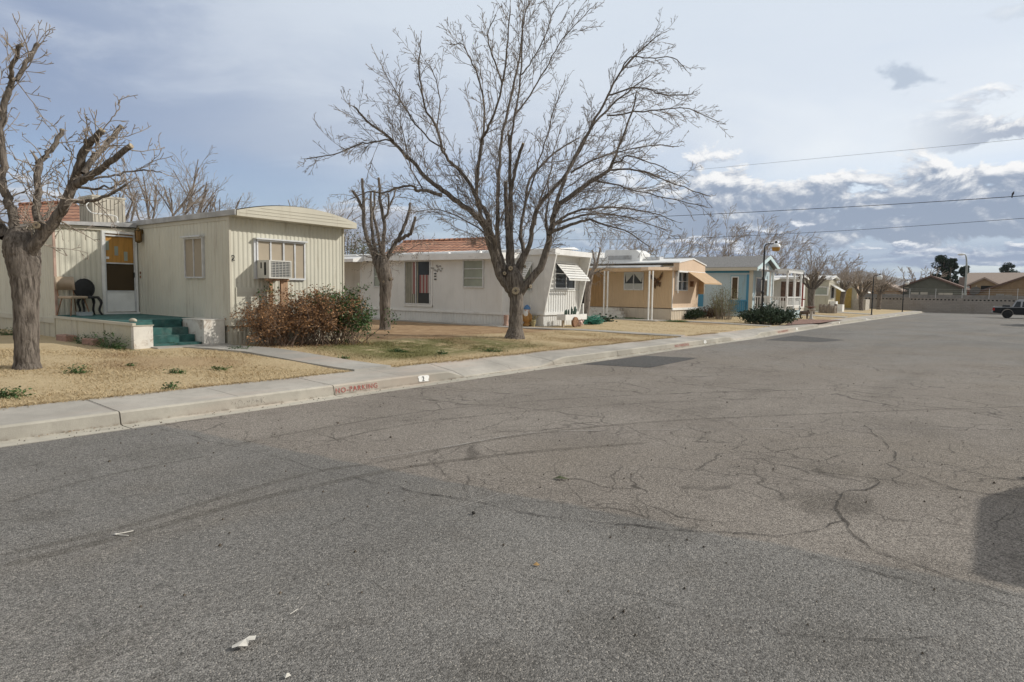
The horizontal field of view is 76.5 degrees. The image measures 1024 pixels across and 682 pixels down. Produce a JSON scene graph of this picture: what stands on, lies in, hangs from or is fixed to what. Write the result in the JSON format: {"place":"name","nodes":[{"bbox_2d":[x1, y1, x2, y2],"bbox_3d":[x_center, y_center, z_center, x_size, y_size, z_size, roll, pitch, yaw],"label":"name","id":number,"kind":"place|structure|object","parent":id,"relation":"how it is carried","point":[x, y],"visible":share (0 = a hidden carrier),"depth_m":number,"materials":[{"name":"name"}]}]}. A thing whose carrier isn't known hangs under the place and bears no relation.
{"place":"outdoors","nodes":[
{"label":"outdoors","id":0,"kind":"place"},
{"bbox_2d":[151,343,231,348],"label":"path","id":1,"kind":"structure","parent":0,"point":[166,347],"depth_m":13.46,"materials":[{"name":"concrete"}]},
{"bbox_2d":[183,345,390,370],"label":"path","id":2,"kind":"structure","parent":0,"point":[323,361],"depth_m":12.34,"materials":[{"name":"concrete"}]},
{"bbox_2d":[371,318,500,326],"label":"path","id":3,"kind":"structure","parent":0,"point":[442,322],"depth_m":26.37,"materials":[{"name":"concrete"}]},
{"bbox_2d":[385,237,487,252],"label":"tile roof house","id":4,"kind":"structure","parent":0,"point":[456,244],"depth_m":48.59,"materials":[{"name":"tile"}]},
{"bbox_2d":[0,309,909,407],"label":"lawn","id":5,"kind":"structure","parent":0,"point":[400,329],"depth_m":13.23,"materials":[{"name":"plant"}]},
{"bbox_2d":[0,386,35,399],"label":"weed clump","id":6,"kind":"object","parent":5,"relation":"on","point":[12,393],"visible":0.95,"depth_m":7.79,"materials":[{"name":"green plant"}]},
{"bbox_2d":[7,200,79,225],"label":"tile roof house","id":7,"kind":"structure","parent":5,"relation":"on","point":[73,214],"depth_m":32.40,"materials":[{"name":"tile"}]},
{"bbox_2d":[56,334,75,341],"bbox_3d":[-9.982,-0.059,14.555,0.580,0.160,0.220,4,6,37],"label":"paver","id":8,"kind":"object","parent":5,"relation":"on","point":[62,337],"visible":0.73,"depth_m":14.40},
{"bbox_2d":[60,363,92,373],"bbox_3d":[-6.451,0.422,9.647,0.348,0.193,0.342,1,5,6],"label":"weed clump","id":9,"kind":"object","parent":5,"relation":"on","point":[81,371],"visible":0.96,"depth_m":9.62,"materials":[{"name":"green plant"}]},
{"bbox_2d":[66,333,101,344],"bbox_3d":[-9.228,-0.039,13.837,2.106,0.257,0.466,4,6,37],"label":"weed clump","id":10,"kind":"object","parent":5,"relation":"on","point":[76,342],"visible":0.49,"depth_m":13.93,"materials":[{"name":"green plant"}]},
{"bbox_2d":[0,12,174,369],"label":"pollarded tree","id":11,"kind":"object","parent":5,"relation":"on","point":[21,250],"visible":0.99,"depth_m":9.65,"materials":[{"name":"brown plant"}]},
{"bbox_2d":[82,338,103,345],"bbox_3d":[-8.811,0.029,13.659,0.580,0.160,0.220,4,6,37],"label":"paver","id":12,"kind":"object","parent":5,"relation":"on","point":[88,341],"visible":0.63,"depth_m":13.52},
{"bbox_2d":[86,331,137,351],"bbox_3d":[-8.137,-0.012,12.995,2.160,0.374,0.485,4,6,37],"label":"weed clump","id":13,"kind":"object","parent":5,"relation":"on","point":[115,346],"visible":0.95,"depth_m":12.96,"materials":[{"name":"green plant"}]},
{"bbox_2d":[84,174,160,221],"bbox_3d":[-16.937,-4.086,28.449,3.070,6.507,3.607,-2,5,-27],"label":"background tree","id":14,"kind":"object","parent":5,"relation":"on","point":[128,212],"visible":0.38,"depth_m":28.03,"materials":[{"name":"brown plant"}]},
{"bbox_2d":[53,314,224,348],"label":"porch deck","id":15,"kind":"structure","parent":5,"relation":"on","point":[144,331],"depth_m":14.00,"materials":[{"name":"white paint"}]},
{"bbox_2d":[54,276,89,315],"bbox_3d":[-10.361,-1.053,15.287,0.586,0.912,0.497,2,5,19],"label":"kitchen chair","id":16,"kind":"object","parent":15,"relation":"on","point":[64,283],"visible":0.94,"depth_m":15.28,"materials":[{"name":"beige plastic"}]},
{"bbox_2d":[76,312,92,315],"bbox_3d":[-10.152,-0.649,15.432,0.260,0.084,0.280,4,6,37],"label":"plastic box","id":17,"kind":"object","parent":15,"relation":"on","point":[84,313],"visible":0.96,"depth_m":15.35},
{"bbox_2d":[74,278,103,314],"bbox_3d":[-10.179,-1.056,15.616,0.457,0.893,0.480,4,6,37],"label":"metal chair","id":18,"kind":"object","parent":15,"relation":"on","point":[84,287],"visible":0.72,"depth_m":15.66,"materials":[{"name":"metal"}]},
{"bbox_2d":[106,147,215,219],"bbox_3d":[-14.067,-4.211,26.070,3.894,7.213,2.793,0,5,-14],"label":"background tree","id":19,"kind":"object","parent":5,"relation":"on","point":[155,195],"visible":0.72,"depth_m":25.79,"materials":[{"name":"brown plant"}]},
{"bbox_2d":[161,381,178,389],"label":"weed clump","id":20,"kind":"object","parent":5,"relation":"on","point":[170,385],"visible":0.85,"depth_m":8.67,"materials":[{"name":"green plant"}]},
{"bbox_2d":[163,368,188,373],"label":"weed clump","id":21,"kind":"object","parent":5,"relation":"on","point":[175,371],"visible":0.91,"depth_m":10.05,"materials":[{"name":"green plant"}]},
{"bbox_2d":[0,194,356,344],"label":"mobile home","id":22,"kind":"object","parent":5,"relation":"on","point":[223,264],"visible":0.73,"depth_m":15.52,"materials":[{"name":"beige"}]},
{"bbox_2d":[100,230,139,313],"bbox_3d":[-9.887,-1.726,16.414,0.100,2.085,0.845,4,6,37],"label":"storm door","id":23,"kind":"structure","parent":22,"relation":"in","point":[119,266],"depth_m":16.41,"materials":[{"name":"white paint"}]},
{"bbox_2d":[180,235,204,277],"bbox_3d":[-7.315,-1.924,14.901,0.917,0.964,0.140,4,6,37],"label":"window","id":24,"kind":"structure","parent":22,"relation":"in","point":[194,245],"depth_m":14.90,"materials":[{"name":"metal"}]},
{"bbox_2d":[253,238,307,279],"bbox_3d":[-5.306,-1.870,14.960,0.150,0.914,1.335,4,6,37],"label":"window","id":25,"kind":"structure","parent":22,"relation":"in","point":[263,248],"depth_m":14.99,"materials":[{"name":"metal"}]},
{"bbox_2d":[149,145,218,215],"bbox_3d":[-14.651,-4.824,29.184,2.773,7.930,2.697,1,5,1],"label":"background tree","id":26,"kind":"object","parent":5,"relation":"on","point":[171,208],"visible":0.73,"depth_m":29.13,"materials":[{"name":"brown plant"}]},
{"bbox_2d":[160,167,231,213],"bbox_3d":[-14.879,-4.691,30.974,3.730,7.375,2.790,4,6,37],"label":"background tree","id":27,"kind":"object","parent":5,"relation":"on","point":[210,203],"visible":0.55,"depth_m":30.80,"materials":[{"name":"brown plant"}]},
{"bbox_2d":[194,186,256,213],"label":"background tree","id":28,"kind":"object","parent":5,"relation":"on","point":[236,206],"visible":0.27,"depth_m":33.04,"materials":[{"name":"brown plant"}]},
{"bbox_2d":[248,341,374,348],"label":"fallen leaves","id":29,"kind":"object","parent":5,"relation":"on","point":[318,344],"visible":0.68,"depth_m":14.64,"materials":[{"name":"brown plant"}]},
{"bbox_2d":[224,282,400,347],"bbox_3d":[-4.505,-0.674,14.928,2.591,1.552,3.994,4,6,37],"label":"hedge bush","id":30,"kind":"object","parent":5,"relation":"on","point":[330,315],"visible":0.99,"depth_m":14.45,"materials":[{"name":"brown plant"}]},
{"bbox_2d":[323,195,365,239],"bbox_3d":[-9.665,-4.760,36.172,3.607,6.845,3.211,4,6,37],"label":"background tree","id":31,"kind":"object","parent":5,"relation":"on","point":[349,214],"visible":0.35,"depth_m":36.12,"materials":[{"name":"grey plant"}]},
{"bbox_2d":[344,229,364,254],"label":"background tree","id":32,"kind":"object","parent":5,"relation":"on","point":[351,239],"visible":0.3,"depth_m":42.27,"materials":[{"name":"grey plant"}]},
{"bbox_2d":[344,225,406,254],"bbox_3d":[-8.395,-4.128,38.403,4.498,5.107,5.291,4,6,37],"label":"bare tree","id":33,"kind":"object","parent":5,"relation":"on","point":[363,250],"visible":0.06,"depth_m":37.16,"materials":[{"name":"brown plant"}]},
{"bbox_2d":[330,164,441,329],"bbox_3d":[-4.208,-3.015,21.514,3.378,5.444,2.705,-1,5,-25],"label":"pollarded tree","id":34,"kind":"object","parent":5,"relation":"on","point":[380,261],"visible":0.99,"depth_m":21.30,"materials":[{"name":"brown plant"}]},
{"bbox_2d":[344,247,591,326],"bbox_3d":[-4.404,-2.437,30.128,16.164,3.500,4.750,4,6,37],"label":"mobile home","id":35,"kind":"object","parent":5,"relation":"on","point":[466,287],"visible":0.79,"depth_m":26.73,"materials":[{"name":"white"}]},
{"bbox_2d":[373,265,379,286],"bbox_3d":[-6.124,-2.944,29.535,0.474,0.996,0.070,4,6,37],"label":"window","id":36,"kind":"structure","parent":35,"relation":"in","point":[375,279],"depth_m":29.61,"materials":[{"name":"glass"}]},
{"bbox_2d":[404,260,430,304],"bbox_3d":[-4.068,-2.517,27.974,1.595,1.888,0.080,4,6,37],"label":"sliding door","id":37,"kind":"structure","parent":35,"relation":"in","point":[424,266],"depth_m":27.86,"materials":[{"name":"glass"}]},
{"bbox_2d":[462,259,483,287],"bbox_3d":[-1.547,-2.699,26.021,1.099,1.120,0.075,4,6,37],"label":"window","id":38,"kind":"structure","parent":35,"relation":"in","point":[473,269],"depth_m":26.02,"materials":[{"name":"glass"}]},
{"bbox_2d":[523,263,532,290],"bbox_3d":[0.529,-2.551,25.958,0.750,1.120,0.060,4,6,37],"label":"window","id":39,"kind":"structure","parent":35,"relation":"in","point":[528,273],"depth_m":25.85,"materials":[{"name":"glass"}]},
{"bbox_2d":[554,263,575,288],"bbox_3d":[2.161,-2.659,26.531,0.070,1.079,1.520,4,6,37],"label":"window","id":40,"kind":"structure","parent":35,"relation":"in","point":[561,281],"depth_m":26.38,"materials":[{"name":"glass"}]},
{"bbox_2d":[297,0,732,339],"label":"bare tree","id":41,"kind":"object","parent":5,"relation":"on","point":[512,282],"visible":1,"depth_m":18.24,"materials":[{"name":"brown plant"}]},
{"bbox_2d":[522,305,531,325],"bbox_3d":[0.573,-1.001,25.548,0.411,0.846,0.380,0,5,-7],"label":"garden gnome","id":42,"kind":"object","parent":5,"relation":"on","point":[527,316],"visible":0.93,"depth_m":25.41,"materials":[{"name":"ceramic"}]},
{"bbox_2d":[557,303,586,326],"bbox_3d":[2.387,-1.002,25.776,0.400,0.969,1.590,4,6,37],"label":"planter table","id":43,"kind":"object","parent":5,"relation":"on","point":[562,317],"visible":0.83,"depth_m":25.42,"materials":[{"name":"white paint"}]},
{"bbox_2d":[566,245,614,322],"bbox_3d":[3.449,-2.504,28.558,2.205,3.414,1.771,1,5,6],"label":"pollarded tree","id":44,"kind":"object","parent":5,"relation":"on","point":[587,295],"visible":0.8,"depth_m":28.26,"materials":[{"name":"brown plant"}]},
{"bbox_2d":[582,314,606,324],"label":"shrub","id":45,"kind":"object","parent":5,"relation":"on","point":[592,320],"visible":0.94,"depth_m":27.77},
{"bbox_2d":[599,313,617,321],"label":"shrub","id":46,"kind":"object","parent":5,"relation":"on","point":[606,318],"visible":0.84,"depth_m":30.57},
{"bbox_2d":[599,216,660,254],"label":"background tree","id":47,"kind":"object","parent":5,"relation":"on","point":[636,247],"visible":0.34,"depth_m":75.39,"materials":[{"name":"brown plant"}]},
{"bbox_2d":[578,250,721,319],"bbox_3d":[5.406,-3.129,37.073,11.204,4.060,5.730,4,6,37],"label":"mobile home","id":48,"kind":"object","parent":5,"relation":"on","point":[651,288],"visible":0.5,"depth_m":35.12,"materials":[{"name":"beige"}]},
{"bbox_2d":[590,272,603,306],"bbox_3d":[4.769,-2.906,36.548,0.950,1.920,0.059,4,6,37],"label":"door","id":49,"kind":"structure","parent":48,"relation":"in","point":[596,290],"depth_m":36.48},
{"bbox_2d":[624,272,643,289],"bbox_3d":[6.582,-3.235,35.142,1.164,0.966,0.080,4,6,37],"label":"window","id":50,"kind":"structure","parent":48,"relation":"in","point":[632,280],"depth_m":35.11,"materials":[{"name":"glass"}]},
{"bbox_2d":[675,271,688,290],"bbox_3d":[9.027,-3.173,34.583,0.140,1.000,1.450,4,6,37],"label":"bay window","id":51,"kind":"structure","parent":48,"relation":"in","point":[683,277],"depth_m":34.57,"materials":[{"name":"glass"}]},
{"bbox_2d":[622,219,698,256],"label":"background tree","id":52,"kind":"object","parent":5,"relation":"on","point":[680,250],"visible":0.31,"depth_m":76.30,"materials":[{"name":"brown plant"}]},
{"bbox_2d":[664,228,715,257],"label":"background tree","id":53,"kind":"object","parent":5,"relation":"on","point":[692,244],"visible":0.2,"depth_m":81.24,"materials":[{"name":"brown plant"}]},
{"bbox_2d":[684,307,706,318],"bbox_3d":[9.701,-1.528,35.793,2.010,0.754,2.034,3,5,21],"label":"dark shrub","id":54,"kind":"object","parent":5,"relation":"on","point":[695,314],"visible":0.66,"depth_m":35.29,"materials":[{"name":"green plant"}]},
{"bbox_2d":[698,306,725,317],"bbox_3d":[11.433,-1.758,37.726,1.744,0.931,2.401,16,16,74],"label":"dark shrub","id":55,"kind":"object","parent":5,"relation":"on","point":[709,314],"visible":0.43,"depth_m":37.49,"materials":[{"name":"green plant"}]},
{"bbox_2d":[664,255,779,315],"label":"mobile home","id":56,"kind":"object","parent":5,"relation":"on","point":[743,274],"visible":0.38,"depth_m":43.12,"materials":[{"name":"blue"}]},
{"bbox_2d":[731,277,738,299],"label":"window","id":57,"kind":"structure","parent":56,"relation":"in","point":[734,280],"depth_m":42.78,"materials":[{"name":"white paint"}]},
{"bbox_2d":[755,277,761,307],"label":"patio door","id":58,"kind":"structure","parent":56,"relation":"in","point":[758,279],"depth_m":42.82,"materials":[{"name":"white paint"}]},
{"bbox_2d":[707,281,744,319],"bbox_3d":[11.825,-2.318,36.429,2.100,2.224,1.923,1,5,3],"label":"sage shrub","id":59,"kind":"object","parent":5,"relation":"on","point":[718,308],"visible":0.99,"depth_m":36.33,"materials":[{"name":"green plant"}]},
{"bbox_2d":[699,211,765,256],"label":"background tree","id":60,"kind":"object","parent":5,"relation":"on","point":[720,253],"visible":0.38,"depth_m":79.69,"materials":[{"name":"brown plant"}]},
{"bbox_2d":[706,205,822,268],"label":"background tree","id":61,"kind":"object","parent":5,"relation":"on","point":[735,234],"visible":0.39,"depth_m":76.75,"materials":[{"name":"brown plant"}]},
{"bbox_2d":[734,299,802,324],"bbox_3d":[12.943,-1.467,32.770,3.145,1.331,2.638,4,6,37],"label":"juniper shrub","id":62,"kind":"object","parent":5,"relation":"on","point":[768,314],"visible":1,"depth_m":32.30,"materials":[{"name":"green plant"}]},
{"bbox_2d":[759,241,780,323],"bbox_3d":[12.870,-2.849,32.429,0.880,4.248,0.429,1,5,-1],"label":"lamp post","id":63,"kind":"object","parent":5,"relation":"on","point":[775,246],"visible":0.95,"depth_m":32.32,"materials":[{"name":"black metal"}]},
{"bbox_2d":[734,214,814,275],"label":"background tree","id":64,"kind":"object","parent":5,"relation":"on","point":[793,241],"visible":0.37,"depth_m":74.92,"materials":[{"name":"brown plant"}]},
{"bbox_2d":[754,269,804,317],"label":"porch deck","id":65,"kind":"structure","parent":5,"relation":"on","point":[793,299],"depth_m":41.62,"materials":[{"name":"white"}]},
{"bbox_2d":[773,276,809,310],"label":"mobile home","id":66,"kind":"object","parent":5,"relation":"on","point":[779,290],"visible":0.17,"depth_m":54.27,"materials":[{"name":"grey"}]},
{"bbox_2d":[770,238,842,275],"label":"background tree","id":67,"kind":"object","parent":5,"relation":"on","point":[798,257],"visible":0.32,"depth_m":89.45,"materials":[{"name":"brown plant"}]},
{"bbox_2d":[786,319,837,324],"bbox_3d":[16.688,-1.117,37.319,2.214,0.090,12.610,4,6,37],"label":"gravel bed","id":68,"kind":"object","parent":5,"relation":"on","point":[804,321],"visible":0.8,"depth_m":37.61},
{"bbox_2d":[782,252,843,313],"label":"street tree","id":69,"kind":"object","parent":5,"relation":"on","point":[813,285],"visible":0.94,"depth_m":51.87,"materials":[{"name":"brown plant"}]},
{"bbox_2d":[804,275,844,311],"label":"mobile home","id":70,"kind":"object","parent":5,"relation":"on","point":[827,296],"visible":0.2,"depth_m":64.64,"materials":[{"name":"beige"}]},
{"bbox_2d":[815,286,828,295],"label":"window","id":71,"kind":"structure","parent":70,"relation":"in","point":[819,291],"depth_m":64.46,"materials":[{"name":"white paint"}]},
{"bbox_2d":[818,304,836,312],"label":"stump planter","id":72,"kind":"object","parent":5,"relation":"on","point":[825,308],"visible":0.89,"depth_m":56.60,"materials":[{"name":"beige wood"}]},
{"bbox_2d":[827,262,869,303],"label":"street tree","id":73,"kind":"object","parent":5,"relation":"on","point":[847,283],"visible":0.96,"depth_m":66.39,"materials":[{"name":"brown plant"}]},
{"bbox_2d":[836,281,870,309],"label":"mobile home","id":74,"kind":"object","parent":5,"relation":"on","point":[851,294],"visible":0.07,"depth_m":75.65,"materials":[{"name":"yellow"}]},
{"bbox_2d":[853,299,869,309],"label":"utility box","id":75,"kind":"object","parent":5,"relation":"on","point":[866,302],"visible":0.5,"depth_m":74.80,"materials":[{"name":"metal"}]},
{"bbox_2d":[841,263,883,310],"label":"street tree","id":76,"kind":"object","parent":5,"relation":"on","point":[864,285],"visible":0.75,"depth_m":71.91,"materials":[{"name":"brown plant"}]},
{"bbox_2d":[870,274,882,314],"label":"lamp post","id":77,"kind":"object","parent":5,"relation":"on","point":[879,276],"visible":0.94,"depth_m":56.35,"materials":[{"name":"black metal"}]},
{"bbox_2d":[866,268,908,309],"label":"street tree","id":78,"kind":"object","parent":5,"relation":"on","point":[883,289],"visible":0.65,"depth_m":80.88,"materials":[{"name":"brown plant"}]},
{"bbox_2d":[0,311,919,424],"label":"sidewalk","id":79,"kind":"structure","parent":0,"point":[23,414],"depth_m":9.93,"materials":[{"name":"concrete"}]},
{"bbox_2d":[0,312,1023,681],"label":"road","id":80,"kind":"structure","parent":0,"point":[468,598],"depth_m":4.29,"materials":[{"name":"asphalt"}]},
{"bbox_2d":[232,633,263,647],"bbox_3d":[-1.144,1.302,2.840,0.061,0.017,0.166,3,5,29],"label":"paper scrap","id":81,"kind":"object","parent":80,"relation":"on","point":[244,642],"visible":1,"depth_m":2.81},
{"bbox_2d":[0,311,924,447],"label":"kerb","id":82,"kind":"structure","parent":80,"relation":"on","point":[13,434],"depth_m":8.65,"materials":[{"name":"concrete"}]},
{"bbox_2d":[19,335,1020,672],"bbox_3d":[6.499,0.567,14.746,8.432,0.184,28.740,4,6,37],"label":"road grit","id":83,"kind":"object","parent":80,"relation":"on","point":[539,487],"visible":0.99,"depth_m":5.73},
{"bbox_2d":[166,425,1020,638],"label":"asphalt cracks","id":84,"kind":"object","parent":80,"relation":"on","point":[843,518],"visible":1,"depth_m":4.30,"materials":[{"name":"asphalt"}]},
{"bbox_2d":[585,356,694,366],"bbox_3d":[3.118,0.471,15.305,1.414,0.020,3.378,4,6,37],"label":"asphalt patch","id":85,"kind":"object","parent":80,"relation":"on","point":[646,361],"visible":1,"depth_m":15.15,"materials":[{"name":"asphalt"}]},
{"bbox_2d":[769,335,839,341],"bbox_3d":[11.267,-0.069,24.534,2.150,0.025,4.158,4,6,37],"label":"asphalt patch","id":86,"kind":"object","parent":80,"relation":"on","point":[802,338],"visible":1,"depth_m":24.37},
{"bbox_2d":[991,300,1023,317],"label":"pickup truck","id":87,"kind":"object","parent":80,"relation":"on","point":[1017,308],"visible":0.98,"depth_m":60.35,"materials":[{"name":"paint"}]},
{"bbox_2d":[0,0,1023,281],"label":"sky","id":88,"kind":"structure","parent":0,"point":[798,80],"materials":[{"name":"blue"}]},
{"bbox_2d":[500,326,684,336],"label":"path","id":89,"kind":"structure","parent":0,"point":[620,332],"depth_m":23.06,"materials":[{"name":"concrete"}]},
{"bbox_2d":[594,317,658,320],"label":"path","id":90,"kind":"structure","parent":0,"point":[636,319],"depth_m":33.20,"materials":[{"name":"concrete"}]},
{"bbox_2d":[659,320,771,326],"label":"path","id":91,"kind":"structure","parent":0,"point":[724,323],"depth_m":31.64,"materials":[{"name":"concrete"}]},
{"bbox_2d":[802,314,847,317],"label":"path","id":92,"kind":"structure","parent":0,"point":[826,316],"depth_m":47.95,"materials":[{"name":"concrete"}]},
{"bbox_2d":[826,272,913,285],"bbox_3d":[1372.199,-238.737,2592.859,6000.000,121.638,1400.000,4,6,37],"label":"hills","id":93,"kind":"structure","parent":0,"point":[898,283],"depth_m":2377.66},
{"bbox_2d":[864,288,1023,299],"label":"fence","id":94,"kind":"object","parent":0,"point":[909,295],"depth_m":87.46,"materials":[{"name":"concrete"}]},
{"bbox_3d":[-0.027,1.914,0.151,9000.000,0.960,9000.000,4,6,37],"label":"ground","id":95,"kind":"structure","parent":0,"visible":0},
{"bbox_2d":[808,244,866,277],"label":"background tree","id":96,"kind":"object","parent":95,"relation":"on","point":[832,262],"visible":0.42,"depth_m":99.36,"materials":[{"name":"brown plant"}]},
{"bbox_2d":[867,281,906,293],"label":"house","id":97,"kind":"structure","parent":95,"relation":"on","point":[899,291],"depth_m":97.72,"materials":[{"name":"beige paint"}]},
{"bbox_2d":[898,267,947,281],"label":"background tree","id":98,"kind":"object","parent":95,"relation":"on","point":[910,272],"visible":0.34,"depth_m":148.14,"materials":[{"name":"brown plant"}]},
{"bbox_2d":[900,275,969,294],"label":"house","id":99,"kind":"structure","parent":95,"relation":"on","point":[930,285],"depth_m":99.19,"materials":[{"name":"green paint"}]},
{"bbox_2d":[864,297,1021,314],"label":"block wall","id":100,"kind":"structure","parent":95,"relation":"on","point":[957,305],"depth_m":81.32,"materials":[{"name":"concrete"}]},
{"bbox_2d":[930,255,955,279],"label":"pine tree","id":101,"kind":"object","parent":95,"relation":"on","point":[941,260],"visible":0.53,"depth_m":164.89,"materials":[{"name":"green plant"}]},
{"bbox_2d":[942,258,959,283],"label":"pine tree","id":102,"kind":"object","parent":95,"relation":"on","point":[951,262],"visible":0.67,"depth_m":162.66,"materials":[{"name":"green plant"}]},
{"bbox_2d":[958,253,967,294],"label":"street light","id":103,"kind":"object","parent":95,"relation":"on","point":[966,271],"visible":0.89,"depth_m":91.60,"materials":[{"name":"white paint"}]},
{"bbox_2d":[956,265,969,283],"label":"pine tree","id":104,"kind":"object","parent":95,"relation":"on","point":[961,270],"visible":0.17,"depth_m":169.96,"materials":[{"name":"green plant"}]},
{"bbox_2d":[959,273,1023,294],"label":"house","id":105,"kind":"structure","parent":95,"relation":"on","point":[982,281],"depth_m":117.24,"materials":[{"name":"beige paint"}]},
{"bbox_2d":[969,276,1023,295],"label":"house","id":106,"kind":"structure","parent":95,"relation":"on","point":[1013,287],"depth_m":98.29,"materials":[{"name":"brown paint"}]},
{"bbox_2d":[999,262,1019,272],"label":"pine tree","id":107,"kind":"object","parent":95,"relation":"on","point":[1006,267],"visible":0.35,"depth_m":189.76,"materials":[{"name":"green plant"}]},
{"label":"utility pole","id":108,"kind":"object","parent":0,"visible":0},
{"bbox_2d":[514,139,1017,182],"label":"overhead wire","id":109,"kind":"object","parent":108,"relation":"attached to","point":[826,157],"visible":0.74,"depth_m":67.86,"materials":[{"name":"black metal"}]},
{"bbox_2d":[603,195,1023,217],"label":"overhead wire","id":110,"kind":"object","parent":108,"relation":"attached to","point":[837,207],"visible":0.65,"depth_m":66.80,"materials":[{"name":"black metal"}]},
{"bbox_2d":[612,218,1023,239],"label":"overhead wire","id":111,"kind":"object","parent":108,"relation":"attached to","point":[830,231],"visible":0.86,"depth_m":67.08,"materials":[{"name":"black metal"}]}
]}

